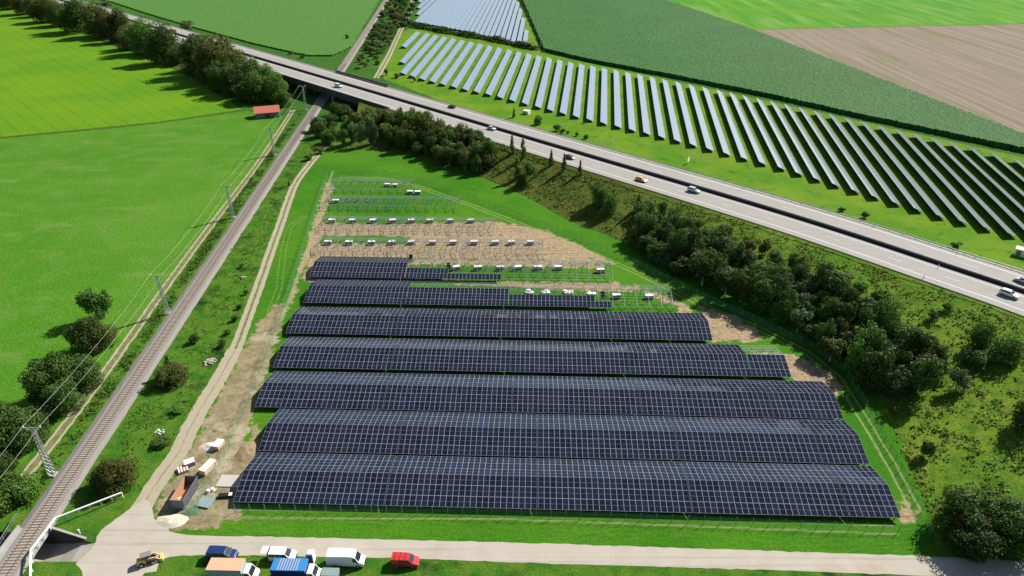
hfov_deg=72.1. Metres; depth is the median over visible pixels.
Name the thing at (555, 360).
solar table
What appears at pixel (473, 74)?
solar table
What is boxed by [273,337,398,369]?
solar table
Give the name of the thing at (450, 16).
solar table
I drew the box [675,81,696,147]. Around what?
solar table
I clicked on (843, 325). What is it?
broadleaf tree
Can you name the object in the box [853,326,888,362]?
broadleaf tree
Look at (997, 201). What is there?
solar table
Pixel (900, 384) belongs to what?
broadleaf tree
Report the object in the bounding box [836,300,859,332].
broadleaf tree
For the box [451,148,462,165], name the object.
broadleaf tree
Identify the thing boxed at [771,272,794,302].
broadleaf tree
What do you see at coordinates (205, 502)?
module pallet
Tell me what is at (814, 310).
broadleaf tree
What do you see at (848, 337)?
broadleaf tree
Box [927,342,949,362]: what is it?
broadleaf tree
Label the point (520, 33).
solar table
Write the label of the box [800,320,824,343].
broadleaf tree
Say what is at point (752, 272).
broadleaf tree
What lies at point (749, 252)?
broadleaf tree
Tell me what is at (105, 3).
willow tree
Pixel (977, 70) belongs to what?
stubble field
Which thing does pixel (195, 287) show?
railway sleepers
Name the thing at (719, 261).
broadleaf tree
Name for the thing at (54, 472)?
power mast
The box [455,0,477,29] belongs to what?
solar table
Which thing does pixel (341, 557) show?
panel van
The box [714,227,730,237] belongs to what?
broadleaf tree
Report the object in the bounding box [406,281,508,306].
solar table
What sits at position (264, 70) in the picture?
broadleaf tree
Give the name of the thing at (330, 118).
broadleaf tree
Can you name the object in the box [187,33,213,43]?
broadleaf tree
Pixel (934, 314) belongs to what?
bush
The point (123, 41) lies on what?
broadleaf tree
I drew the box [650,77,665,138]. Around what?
solar table
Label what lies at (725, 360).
solar table
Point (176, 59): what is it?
broadleaf tree
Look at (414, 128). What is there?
broadleaf tree
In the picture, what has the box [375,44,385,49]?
bush
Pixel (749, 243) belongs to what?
broadleaf tree
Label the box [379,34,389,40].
bush
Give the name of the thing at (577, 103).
solar table
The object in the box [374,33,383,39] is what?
bush
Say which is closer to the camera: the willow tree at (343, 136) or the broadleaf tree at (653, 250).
the broadleaf tree at (653, 250)
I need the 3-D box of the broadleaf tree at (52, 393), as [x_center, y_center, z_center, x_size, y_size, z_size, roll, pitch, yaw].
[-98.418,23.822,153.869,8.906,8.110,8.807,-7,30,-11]
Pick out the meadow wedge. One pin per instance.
(91, 536)
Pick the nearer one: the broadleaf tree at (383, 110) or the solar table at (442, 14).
the broadleaf tree at (383, 110)
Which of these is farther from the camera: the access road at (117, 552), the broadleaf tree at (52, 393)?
the broadleaf tree at (52, 393)
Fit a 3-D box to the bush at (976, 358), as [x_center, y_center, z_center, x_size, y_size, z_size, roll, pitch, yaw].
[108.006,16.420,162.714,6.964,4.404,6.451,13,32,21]
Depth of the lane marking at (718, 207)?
230.01 m
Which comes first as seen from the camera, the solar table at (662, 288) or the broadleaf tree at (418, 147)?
the solar table at (662, 288)
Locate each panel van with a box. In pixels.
[205,545,238,559]
[260,546,297,561]
[325,548,365,568]
[391,552,419,568]
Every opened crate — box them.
[541,289,549,294]
[563,289,572,294]
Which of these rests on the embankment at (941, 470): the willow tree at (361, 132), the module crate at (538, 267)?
the willow tree at (361, 132)
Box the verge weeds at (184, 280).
[13,113,302,508]
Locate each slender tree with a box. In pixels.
[74,286,106,319]
[95,289,112,315]
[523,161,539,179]
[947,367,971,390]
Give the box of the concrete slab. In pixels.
[215,475,241,486]
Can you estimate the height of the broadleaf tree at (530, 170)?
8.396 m
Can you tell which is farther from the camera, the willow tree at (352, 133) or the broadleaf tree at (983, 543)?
the willow tree at (352, 133)
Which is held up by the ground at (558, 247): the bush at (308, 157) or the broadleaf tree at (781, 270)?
the bush at (308, 157)
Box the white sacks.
[206,487,214,493]
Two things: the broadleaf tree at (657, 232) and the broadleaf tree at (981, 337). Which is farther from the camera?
the broadleaf tree at (657, 232)
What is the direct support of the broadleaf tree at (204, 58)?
on the ground at (329, 64)
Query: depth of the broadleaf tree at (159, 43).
458.17 m
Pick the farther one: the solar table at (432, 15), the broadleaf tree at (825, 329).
the solar table at (432, 15)
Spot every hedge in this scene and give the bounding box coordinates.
[407,22,539,49]
[519,0,544,51]
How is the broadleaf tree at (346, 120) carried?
on the ground at (329, 64)
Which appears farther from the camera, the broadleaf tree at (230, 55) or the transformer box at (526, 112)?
the broadleaf tree at (230, 55)
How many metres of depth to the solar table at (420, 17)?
659.60 m
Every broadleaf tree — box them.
[0,0,15,8]
[0,401,14,444]
[0,403,42,455]
[5,414,51,451]
[9,0,27,14]
[16,350,78,404]
[22,0,37,16]
[26,0,52,21]
[38,377,87,418]
[43,0,60,25]
[52,0,87,31]
[54,353,106,393]
[62,312,106,355]
[79,1,108,36]
[83,316,119,351]
[96,15,110,37]
[101,7,128,42]
[114,24,130,49]
[122,16,154,53]
[138,20,178,63]
[167,44,186,64]
[175,33,205,75]
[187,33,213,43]
[190,39,224,82]
[203,57,235,90]
[207,34,235,53]
[214,48,246,65]
[214,64,245,96]
[231,78,256,100]
[233,52,261,83]
[241,72,270,101]
[251,63,277,83]
[260,70,289,101]
[273,89,291,106]
[309,116,320,131]
[312,118,328,137]
[320,129,331,143]
[323,114,337,127]
[329,102,344,114]
[335,104,352,118]
[340,115,352,131]
[349,112,363,125]
[360,106,374,120]
[369,111,383,128]
[375,108,389,112]
[379,123,390,131]
[381,110,396,122]
[382,114,394,126]
[383,125,396,140]
[385,132,396,145]
[392,118,401,125]
[393,126,405,135]
[394,108,403,120]
[394,128,408,149]
[400,111,415,128]
[401,120,409,130]
[405,129,416,147]
[408,125,420,135]
[410,113,426,134]
[411,111,421,125]
[411,141,422,154]
[415,128,425,144]
[421,116,434,133]
[423,112,434,121]
[423,120,434,134]
[423,136,438,155]
[424,129,435,137]
[428,125,443,134]
[431,145,442,159]
[435,120,444,131]
[435,149,448,164]
[438,130,451,144]
[440,137,455,148]
[440,146,454,165]
[443,143,458,157]
[449,129,462,145]
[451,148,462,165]
[454,123,467,141]
[454,141,467,150]
[458,146,469,170]
[460,146,475,164]
[461,133,469,146]
[464,128,475,140]
[468,139,484,151]
[469,132,481,141]
[469,154,483,173]
[470,130,483,137]
[472,142,488,160]
[478,152,495,167]
[481,136,491,143]
[483,140,498,159]
[515,173,526,186]
[534,115,541,124]
[591,181,611,206]
[602,192,618,212]
[628,227,644,245]
[634,203,648,214]
[634,210,650,231]
[635,234,658,253]
[640,199,654,211]
[640,214,657,233]
[645,240,670,262]
[646,225,663,241]
[652,211,663,224]
[656,243,677,268]
[657,201,667,214]
[661,217,669,226]
[661,222,678,250]
[667,207,682,217]
[667,211,681,229]
[667,226,691,254]
[668,255,693,276]
[671,228,692,258]
[679,214,695,232]
[684,226,705,256]
[686,249,700,276]
[688,246,705,261]
[688,250,715,285]
[694,219,703,228]
[697,228,713,237]
[699,232,709,252]
[701,247,718,269]
[703,225,717,234]
[707,235,715,250]
[708,251,728,281]
[710,236,730,258]
[713,266,736,290]
[713,269,737,297]
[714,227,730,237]
[715,223,733,236]
[720,236,731,253]
[726,242,745,268]
[730,235,742,247]
[732,268,751,302]
[740,262,751,272]
[741,248,756,266]
[741,266,755,290]
[743,236,753,242]
[744,239,756,251]
[748,269,772,298]
[749,278,777,314]
[750,261,773,275]
[758,239,771,254]
[765,260,788,299]
[766,247,782,260]
[770,284,798,325]
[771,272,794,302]
[774,255,787,265]
[780,260,791,278]
[782,278,796,297]
[786,252,801,265]
[789,308,813,332]
[792,255,811,271]
[792,263,807,280]
[792,279,816,295]
[793,263,810,284]
[793,292,815,314]
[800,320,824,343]
[801,306,819,323]
[804,272,814,283]
[808,263,832,297]
[810,290,830,315]
[812,318,838,352]
[815,258,835,274]
[815,295,843,324]
[819,336,847,361]
[822,271,848,303]
[826,316,850,339]
[834,329,861,357]
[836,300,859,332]
[839,286,861,315]
[842,273,855,285]
[842,339,873,376]
[852,282,868,293]
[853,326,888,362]
[854,348,896,393]
[855,296,881,326]
[856,320,878,333]
[858,305,879,329]
[870,290,890,302]
[872,294,902,325]
[878,310,899,342]
[879,335,892,351]
[881,365,912,396]
[884,346,901,369]
[885,338,908,361]
[894,349,918,387]
[895,324,919,347]
[901,329,939,358]
[910,354,943,392]
[916,352,943,366]
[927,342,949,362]
[933,482,1006,540]
[938,360,950,376]
[941,511,1009,563]
[966,321,996,351]
[980,496,1023,563]
[989,336,1023,364]
[1011,400,1023,430]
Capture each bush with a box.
[0,449,19,475]
[0,471,24,501]
[0,489,16,515]
[4,471,42,503]
[25,400,58,421]
[86,464,120,491]
[92,455,138,497]
[151,434,173,448]
[152,360,189,389]
[163,355,173,364]
[172,405,184,413]
[188,334,200,342]
[217,340,224,346]
[223,328,230,334]
[231,315,238,320]
[303,153,313,160]
[312,146,324,153]
[365,40,376,46]
[371,29,377,36]
[372,48,384,52]
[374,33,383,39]
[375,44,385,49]
[379,11,386,16]
[379,29,388,34]
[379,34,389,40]
[383,39,390,44]
[388,13,395,18]
[398,21,407,26]
[406,7,414,11]
[553,124,561,130]
[860,211,869,217]
[920,440,936,454]
[928,309,938,320]
[941,303,952,310]
[950,242,962,247]
[962,349,995,371]
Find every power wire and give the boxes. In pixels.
[0,86,298,455]
[0,86,304,477]
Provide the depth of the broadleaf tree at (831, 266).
198.67 m
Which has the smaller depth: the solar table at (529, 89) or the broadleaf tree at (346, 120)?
the broadleaf tree at (346, 120)
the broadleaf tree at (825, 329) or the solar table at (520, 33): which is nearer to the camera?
the broadleaf tree at (825, 329)
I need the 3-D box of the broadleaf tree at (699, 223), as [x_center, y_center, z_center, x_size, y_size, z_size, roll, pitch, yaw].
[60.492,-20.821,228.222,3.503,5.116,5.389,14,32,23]
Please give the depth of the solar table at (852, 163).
298.95 m
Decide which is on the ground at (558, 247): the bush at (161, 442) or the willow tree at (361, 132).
the bush at (161, 442)
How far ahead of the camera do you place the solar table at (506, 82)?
431.44 m
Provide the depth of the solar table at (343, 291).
197.33 m
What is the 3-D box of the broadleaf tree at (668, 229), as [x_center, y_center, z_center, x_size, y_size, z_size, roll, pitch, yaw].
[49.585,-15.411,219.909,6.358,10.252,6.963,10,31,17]
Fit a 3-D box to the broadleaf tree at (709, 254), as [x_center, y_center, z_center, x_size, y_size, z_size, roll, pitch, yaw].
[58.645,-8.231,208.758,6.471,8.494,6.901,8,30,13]
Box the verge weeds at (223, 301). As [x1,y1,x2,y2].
[82,132,320,504]
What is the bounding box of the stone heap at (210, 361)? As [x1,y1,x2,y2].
[203,358,216,365]
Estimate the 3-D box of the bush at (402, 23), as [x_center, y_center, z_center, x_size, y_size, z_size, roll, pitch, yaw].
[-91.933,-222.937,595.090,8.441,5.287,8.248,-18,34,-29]
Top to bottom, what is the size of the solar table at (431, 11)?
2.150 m
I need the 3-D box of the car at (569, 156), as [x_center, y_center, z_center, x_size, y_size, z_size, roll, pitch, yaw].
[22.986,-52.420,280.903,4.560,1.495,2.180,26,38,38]
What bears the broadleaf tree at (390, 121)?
on the embankment at (941, 470)
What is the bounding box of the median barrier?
[61,0,1023,291]
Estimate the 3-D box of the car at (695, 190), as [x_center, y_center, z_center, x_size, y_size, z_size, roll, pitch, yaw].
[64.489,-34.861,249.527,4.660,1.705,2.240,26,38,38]
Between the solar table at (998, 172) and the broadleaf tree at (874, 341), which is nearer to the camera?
the broadleaf tree at (874, 341)
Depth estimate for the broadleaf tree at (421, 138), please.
308.95 m
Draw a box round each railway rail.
[0,1,384,571]
[6,0,386,575]
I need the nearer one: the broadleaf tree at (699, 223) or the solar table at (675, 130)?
the broadleaf tree at (699, 223)
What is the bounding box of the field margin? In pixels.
[0,110,242,137]
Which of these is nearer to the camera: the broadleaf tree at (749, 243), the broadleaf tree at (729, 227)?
the broadleaf tree at (749, 243)
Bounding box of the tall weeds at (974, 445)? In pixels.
[398,139,1023,542]
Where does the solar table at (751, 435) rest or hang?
on the ground at (558, 247)
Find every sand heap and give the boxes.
[156,514,188,527]
[199,442,214,450]
[234,442,260,461]
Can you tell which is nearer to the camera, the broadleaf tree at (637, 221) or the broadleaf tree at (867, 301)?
the broadleaf tree at (867, 301)
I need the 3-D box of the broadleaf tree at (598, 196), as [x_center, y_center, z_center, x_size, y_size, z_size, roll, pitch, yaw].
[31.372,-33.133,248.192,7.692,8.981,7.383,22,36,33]
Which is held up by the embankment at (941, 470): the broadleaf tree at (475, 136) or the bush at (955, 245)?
the broadleaf tree at (475, 136)
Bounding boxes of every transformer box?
[523,109,530,114]
[1014,246,1023,256]
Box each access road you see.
[76,500,1023,575]
[84,525,168,575]
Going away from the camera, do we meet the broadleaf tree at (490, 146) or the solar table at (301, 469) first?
the solar table at (301, 469)
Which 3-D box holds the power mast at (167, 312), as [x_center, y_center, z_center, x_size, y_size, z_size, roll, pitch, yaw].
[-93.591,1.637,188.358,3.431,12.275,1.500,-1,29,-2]
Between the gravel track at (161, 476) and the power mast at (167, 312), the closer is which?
the gravel track at (161, 476)
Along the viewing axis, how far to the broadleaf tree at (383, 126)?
320.42 m
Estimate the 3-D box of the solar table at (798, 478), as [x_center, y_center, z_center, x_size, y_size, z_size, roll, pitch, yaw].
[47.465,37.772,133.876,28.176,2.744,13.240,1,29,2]
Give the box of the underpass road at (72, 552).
[0,542,93,561]
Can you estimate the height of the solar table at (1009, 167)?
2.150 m
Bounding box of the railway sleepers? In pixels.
[0,63,346,575]
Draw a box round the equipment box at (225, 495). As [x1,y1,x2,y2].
[218,492,232,498]
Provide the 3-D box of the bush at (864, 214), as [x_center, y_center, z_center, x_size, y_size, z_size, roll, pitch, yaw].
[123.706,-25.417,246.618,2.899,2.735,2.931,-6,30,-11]
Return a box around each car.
[565,154,574,159]
[635,176,647,182]
[687,186,700,193]
[999,287,1019,298]
[1014,277,1023,282]
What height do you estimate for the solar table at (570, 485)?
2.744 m
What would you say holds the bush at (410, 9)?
on the ground at (329, 64)
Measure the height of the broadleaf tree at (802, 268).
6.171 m
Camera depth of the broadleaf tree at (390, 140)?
312.77 m
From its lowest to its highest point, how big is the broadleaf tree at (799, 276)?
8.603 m
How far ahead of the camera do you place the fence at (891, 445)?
142.54 m
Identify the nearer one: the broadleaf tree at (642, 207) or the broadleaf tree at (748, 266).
the broadleaf tree at (748, 266)
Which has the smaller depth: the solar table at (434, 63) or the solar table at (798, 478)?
the solar table at (798, 478)
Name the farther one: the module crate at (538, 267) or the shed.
the shed
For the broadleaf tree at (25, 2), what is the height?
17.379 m
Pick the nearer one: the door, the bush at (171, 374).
the door
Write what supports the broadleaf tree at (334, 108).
on the ground at (329, 64)
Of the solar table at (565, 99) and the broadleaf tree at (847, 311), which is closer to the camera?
the broadleaf tree at (847, 311)
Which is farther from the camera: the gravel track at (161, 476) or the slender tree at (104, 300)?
the slender tree at (104, 300)
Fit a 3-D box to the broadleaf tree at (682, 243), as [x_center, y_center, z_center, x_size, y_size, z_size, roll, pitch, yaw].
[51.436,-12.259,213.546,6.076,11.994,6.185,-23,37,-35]
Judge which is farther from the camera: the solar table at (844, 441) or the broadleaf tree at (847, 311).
the broadleaf tree at (847, 311)
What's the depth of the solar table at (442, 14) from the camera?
653.15 m
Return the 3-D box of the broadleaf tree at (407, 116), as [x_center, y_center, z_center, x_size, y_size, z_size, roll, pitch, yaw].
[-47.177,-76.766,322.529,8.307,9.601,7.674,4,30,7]
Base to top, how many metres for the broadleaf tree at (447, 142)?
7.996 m
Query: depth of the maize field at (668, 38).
466.63 m
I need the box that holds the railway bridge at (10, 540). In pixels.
[0,525,54,565]
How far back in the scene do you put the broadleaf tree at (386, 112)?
326.29 m
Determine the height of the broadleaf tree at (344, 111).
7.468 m
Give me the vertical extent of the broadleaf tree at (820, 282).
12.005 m
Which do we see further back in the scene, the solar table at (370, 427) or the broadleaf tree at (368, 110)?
the broadleaf tree at (368, 110)
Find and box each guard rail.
[64,0,1023,288]
[81,0,1023,270]
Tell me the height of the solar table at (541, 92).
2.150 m
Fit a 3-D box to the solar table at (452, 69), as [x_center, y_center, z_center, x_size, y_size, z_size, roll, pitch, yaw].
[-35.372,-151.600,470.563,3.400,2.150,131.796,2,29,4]
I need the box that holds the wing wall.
[50,526,86,543]
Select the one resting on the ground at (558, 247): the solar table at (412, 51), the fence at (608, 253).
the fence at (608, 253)
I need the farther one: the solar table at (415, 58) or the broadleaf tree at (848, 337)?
the solar table at (415, 58)
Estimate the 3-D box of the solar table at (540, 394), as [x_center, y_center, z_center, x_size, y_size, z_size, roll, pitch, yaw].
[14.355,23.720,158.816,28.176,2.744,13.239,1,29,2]
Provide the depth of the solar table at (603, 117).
386.50 m
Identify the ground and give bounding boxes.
[0,139,1023,575]
[3,0,1023,295]
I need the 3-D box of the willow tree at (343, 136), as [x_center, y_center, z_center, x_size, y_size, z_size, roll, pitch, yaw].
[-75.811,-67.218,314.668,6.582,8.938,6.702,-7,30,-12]
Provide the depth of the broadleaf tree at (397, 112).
327.76 m
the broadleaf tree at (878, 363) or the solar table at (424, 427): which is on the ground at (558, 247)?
the solar table at (424, 427)
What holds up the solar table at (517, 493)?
on the ground at (558, 247)
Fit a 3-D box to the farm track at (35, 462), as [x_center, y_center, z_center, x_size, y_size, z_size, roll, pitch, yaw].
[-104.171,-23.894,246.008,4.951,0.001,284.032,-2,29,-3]
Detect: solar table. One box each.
[233,452,395,505]
[255,371,392,409]
[258,409,406,453]
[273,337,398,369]
[286,307,402,335]
[303,279,411,305]
[309,256,410,278]
[313,236,395,256]
[318,216,409,233]
[322,195,392,210]
[328,179,413,192]
[383,373,512,412]
[385,456,536,508]
[390,237,468,257]
[391,196,460,211]
[391,339,510,372]
[396,308,506,337]
[397,411,536,456]
[400,33,429,64]
[401,34,438,73]
[402,31,419,48]
[405,258,502,279]
[406,217,495,234]
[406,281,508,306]
[410,36,446,77]
[415,0,439,22]
[416,0,434,14]
[418,0,428,8]
[419,0,443,22]
[420,38,455,79]
[423,0,448,23]
[428,0,452,24]
[430,40,464,82]
[432,0,456,25]
[437,0,460,26]
[440,41,473,85]
[441,0,464,26]
[445,0,469,28]
[450,0,473,28]
[451,43,482,87]
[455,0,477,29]
[460,0,481,31]
[462,45,492,90]
[464,0,485,30]
[467,238,543,256]
[469,0,489,31]
[473,47,501,93]
[474,0,494,32]
[479,0,498,34]
[484,0,502,35]
[485,49,511,94]
[489,0,506,35]
[495,0,511,35]
[497,51,521,97]
[501,0,515,37]
[502,259,613,282]
[506,1,519,39]
[506,310,616,339]
[509,53,531,101]
[509,283,611,308]
[511,8,522,41]
[511,341,629,374]
[512,376,641,415]
[517,17,524,40]
[522,55,541,104]
[523,29,528,41]
[535,57,551,107]
[538,414,678,459]
[538,459,691,512]
[547,59,562,111]
[560,62,572,115]
[573,63,583,117]
[586,66,595,120]
[600,67,606,123]
[609,284,674,309]
[613,312,675,340]
[614,70,621,128]
[625,72,635,132]
[625,343,751,377]
[636,378,773,417]
[637,74,650,134]
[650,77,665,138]
[662,79,680,143]
[669,313,712,341]
[669,417,821,463]
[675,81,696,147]
[681,462,849,516]
[689,84,713,150]
[703,87,730,155]
[716,89,747,160]
[729,92,766,165]
[739,345,790,377]
[743,95,785,170]
[756,98,802,176]
[758,380,843,419]
[770,101,820,181]
[784,104,839,187]
[799,107,859,192]
[802,419,868,464]
[813,110,879,198]
[825,465,900,517]
[829,114,899,206]
[845,118,922,212]
[861,121,944,219]
[878,125,967,225]
[894,128,991,231]
[911,132,1017,237]
[930,137,1023,234]
[948,141,1023,216]
[966,145,1023,196]
[988,151,1023,182]
[1011,157,1023,168]
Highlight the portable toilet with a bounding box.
[306,549,315,563]
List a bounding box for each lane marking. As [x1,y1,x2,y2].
[78,1,1022,276]
[176,40,1023,310]
[185,38,1023,296]
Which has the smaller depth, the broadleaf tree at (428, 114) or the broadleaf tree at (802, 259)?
the broadleaf tree at (802, 259)
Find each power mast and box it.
[23,425,57,477]
[150,274,170,314]
[221,185,235,217]
[269,127,276,154]
[299,85,307,109]
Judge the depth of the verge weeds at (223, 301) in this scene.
190.03 m
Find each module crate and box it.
[368,240,374,244]
[474,265,481,269]
[534,265,541,269]
[554,265,561,269]
[612,293,620,298]
[645,294,653,299]
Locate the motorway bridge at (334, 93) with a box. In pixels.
[268,67,388,108]
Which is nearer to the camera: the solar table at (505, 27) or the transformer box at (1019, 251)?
the transformer box at (1019, 251)
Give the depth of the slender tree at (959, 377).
155.67 m
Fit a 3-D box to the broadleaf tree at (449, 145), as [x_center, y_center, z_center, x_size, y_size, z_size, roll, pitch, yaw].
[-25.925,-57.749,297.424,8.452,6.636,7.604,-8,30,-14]
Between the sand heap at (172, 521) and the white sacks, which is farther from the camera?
the white sacks
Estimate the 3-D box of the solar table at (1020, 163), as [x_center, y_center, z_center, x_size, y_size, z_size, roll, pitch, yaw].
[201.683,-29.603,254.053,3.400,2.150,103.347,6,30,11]
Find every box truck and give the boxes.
[205,558,259,575]
[270,558,321,575]
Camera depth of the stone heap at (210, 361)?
171.16 m
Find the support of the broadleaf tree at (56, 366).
on the field at (115, 213)
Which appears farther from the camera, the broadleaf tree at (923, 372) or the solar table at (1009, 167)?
the solar table at (1009, 167)
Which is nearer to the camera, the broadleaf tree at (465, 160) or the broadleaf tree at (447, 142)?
the broadleaf tree at (465, 160)
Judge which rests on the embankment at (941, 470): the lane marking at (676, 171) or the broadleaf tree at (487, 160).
the broadleaf tree at (487, 160)
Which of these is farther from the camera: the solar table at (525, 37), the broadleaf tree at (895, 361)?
the solar table at (525, 37)
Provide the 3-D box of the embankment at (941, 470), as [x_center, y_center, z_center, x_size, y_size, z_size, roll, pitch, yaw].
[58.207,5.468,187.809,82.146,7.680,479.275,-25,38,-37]
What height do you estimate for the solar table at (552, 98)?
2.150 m
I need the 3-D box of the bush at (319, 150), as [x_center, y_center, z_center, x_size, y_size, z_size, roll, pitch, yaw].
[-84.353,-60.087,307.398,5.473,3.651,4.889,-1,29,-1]
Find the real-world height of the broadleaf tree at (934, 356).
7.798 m
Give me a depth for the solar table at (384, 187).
270.46 m
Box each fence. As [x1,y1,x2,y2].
[191,174,327,512]
[233,504,932,533]
[329,170,843,370]
[389,109,1023,317]
[848,370,934,533]
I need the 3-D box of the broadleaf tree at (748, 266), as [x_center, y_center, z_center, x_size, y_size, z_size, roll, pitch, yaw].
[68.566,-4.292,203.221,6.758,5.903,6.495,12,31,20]
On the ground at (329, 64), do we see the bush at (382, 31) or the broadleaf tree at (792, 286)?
the bush at (382, 31)
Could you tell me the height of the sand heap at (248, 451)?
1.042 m
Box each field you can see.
[0,7,240,136]
[0,111,281,479]
[102,0,379,55]
[522,0,1023,152]
[669,0,1023,28]
[756,24,1023,132]
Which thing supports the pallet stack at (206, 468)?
on the ground at (558, 247)
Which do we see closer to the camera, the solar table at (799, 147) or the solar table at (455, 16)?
the solar table at (799, 147)
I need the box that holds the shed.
[253,105,279,118]
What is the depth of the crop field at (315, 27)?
628.54 m
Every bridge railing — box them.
[0,513,18,542]
[29,492,123,575]
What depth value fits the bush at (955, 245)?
225.82 m
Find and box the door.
[307,556,312,563]
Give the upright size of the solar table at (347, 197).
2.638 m
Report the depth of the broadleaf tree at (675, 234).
215.08 m
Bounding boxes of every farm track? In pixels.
[20,110,294,476]
[373,0,413,77]
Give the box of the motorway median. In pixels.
[59,0,1023,293]
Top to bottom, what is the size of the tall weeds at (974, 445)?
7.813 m
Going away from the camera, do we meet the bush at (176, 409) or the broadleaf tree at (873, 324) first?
the bush at (176, 409)
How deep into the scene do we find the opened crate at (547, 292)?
200.34 m
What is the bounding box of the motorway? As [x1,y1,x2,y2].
[57,0,1023,315]
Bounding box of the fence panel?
[183,503,198,515]
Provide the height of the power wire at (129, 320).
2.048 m
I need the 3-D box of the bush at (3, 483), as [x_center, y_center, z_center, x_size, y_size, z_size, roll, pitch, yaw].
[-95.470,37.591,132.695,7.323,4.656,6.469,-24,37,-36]
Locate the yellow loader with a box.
[136,550,163,567]
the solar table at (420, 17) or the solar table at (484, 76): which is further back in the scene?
the solar table at (420, 17)
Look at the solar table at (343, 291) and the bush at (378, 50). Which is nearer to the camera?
the solar table at (343, 291)
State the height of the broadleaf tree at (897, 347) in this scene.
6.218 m
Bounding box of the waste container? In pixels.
[170,476,199,508]
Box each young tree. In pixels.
[395,107,404,126]
[507,134,514,153]
[511,156,521,176]
[520,137,526,157]
[548,149,553,166]
[561,153,566,170]
[577,160,581,175]
[634,194,641,210]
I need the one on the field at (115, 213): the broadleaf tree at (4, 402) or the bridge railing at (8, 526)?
the broadleaf tree at (4, 402)
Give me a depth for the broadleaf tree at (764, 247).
210.44 m
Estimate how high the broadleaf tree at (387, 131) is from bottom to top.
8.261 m
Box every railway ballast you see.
[0,0,386,575]
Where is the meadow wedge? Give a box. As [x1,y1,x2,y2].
[51,531,99,542]
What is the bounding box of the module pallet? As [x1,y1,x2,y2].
[195,496,215,508]
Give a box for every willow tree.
[96,1,111,7]
[179,20,192,30]
[326,125,336,144]
[335,128,348,146]
[347,121,358,141]
[355,119,367,145]
[361,113,373,135]
[367,116,377,139]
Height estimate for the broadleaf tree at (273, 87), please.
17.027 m
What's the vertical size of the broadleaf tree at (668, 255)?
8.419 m
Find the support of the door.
in the portable toilet
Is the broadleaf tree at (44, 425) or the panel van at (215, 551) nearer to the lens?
the panel van at (215, 551)
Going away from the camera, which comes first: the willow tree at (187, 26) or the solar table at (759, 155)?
the solar table at (759, 155)
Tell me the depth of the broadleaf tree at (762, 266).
197.75 m
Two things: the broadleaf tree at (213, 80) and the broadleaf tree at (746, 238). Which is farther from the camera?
the broadleaf tree at (213, 80)
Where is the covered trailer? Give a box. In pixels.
[320,567,344,575]
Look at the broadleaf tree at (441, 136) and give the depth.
300.80 m
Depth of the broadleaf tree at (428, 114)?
316.12 m
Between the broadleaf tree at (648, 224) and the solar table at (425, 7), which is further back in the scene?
the solar table at (425, 7)
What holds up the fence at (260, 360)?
on the ground at (558, 247)
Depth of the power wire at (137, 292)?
172.22 m
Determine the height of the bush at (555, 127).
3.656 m
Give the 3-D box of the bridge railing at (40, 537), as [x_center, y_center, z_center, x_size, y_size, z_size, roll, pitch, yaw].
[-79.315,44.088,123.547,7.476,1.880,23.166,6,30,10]
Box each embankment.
[47,15,227,91]
[351,100,1023,548]
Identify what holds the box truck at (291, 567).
on the ground at (558, 247)
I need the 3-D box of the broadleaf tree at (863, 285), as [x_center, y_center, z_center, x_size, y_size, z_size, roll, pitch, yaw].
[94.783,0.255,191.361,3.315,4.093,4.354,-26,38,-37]
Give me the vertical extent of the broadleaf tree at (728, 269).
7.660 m
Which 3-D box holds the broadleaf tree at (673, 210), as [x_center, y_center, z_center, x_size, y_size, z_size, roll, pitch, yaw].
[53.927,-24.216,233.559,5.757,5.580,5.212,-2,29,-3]
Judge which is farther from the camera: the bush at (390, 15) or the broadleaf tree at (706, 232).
the bush at (390, 15)
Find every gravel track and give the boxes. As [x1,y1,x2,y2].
[131,349,242,507]
[229,146,328,348]
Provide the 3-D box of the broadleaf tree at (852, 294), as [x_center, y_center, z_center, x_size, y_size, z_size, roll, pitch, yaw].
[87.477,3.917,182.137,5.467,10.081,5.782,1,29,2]
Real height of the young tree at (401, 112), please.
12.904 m
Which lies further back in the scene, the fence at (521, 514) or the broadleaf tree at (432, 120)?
the broadleaf tree at (432, 120)
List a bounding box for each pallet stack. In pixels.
[183,457,195,467]
[198,458,216,475]
[211,438,224,450]
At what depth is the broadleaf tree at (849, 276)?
193.59 m
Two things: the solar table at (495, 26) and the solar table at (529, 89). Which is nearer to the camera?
the solar table at (529, 89)
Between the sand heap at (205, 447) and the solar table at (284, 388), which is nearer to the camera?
the sand heap at (205, 447)
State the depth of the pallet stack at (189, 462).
140.29 m
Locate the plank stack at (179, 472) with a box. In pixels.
[177,465,188,474]
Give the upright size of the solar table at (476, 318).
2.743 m
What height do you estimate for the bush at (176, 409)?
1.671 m
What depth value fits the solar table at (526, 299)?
194.63 m
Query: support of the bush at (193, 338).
on the ground at (558, 247)

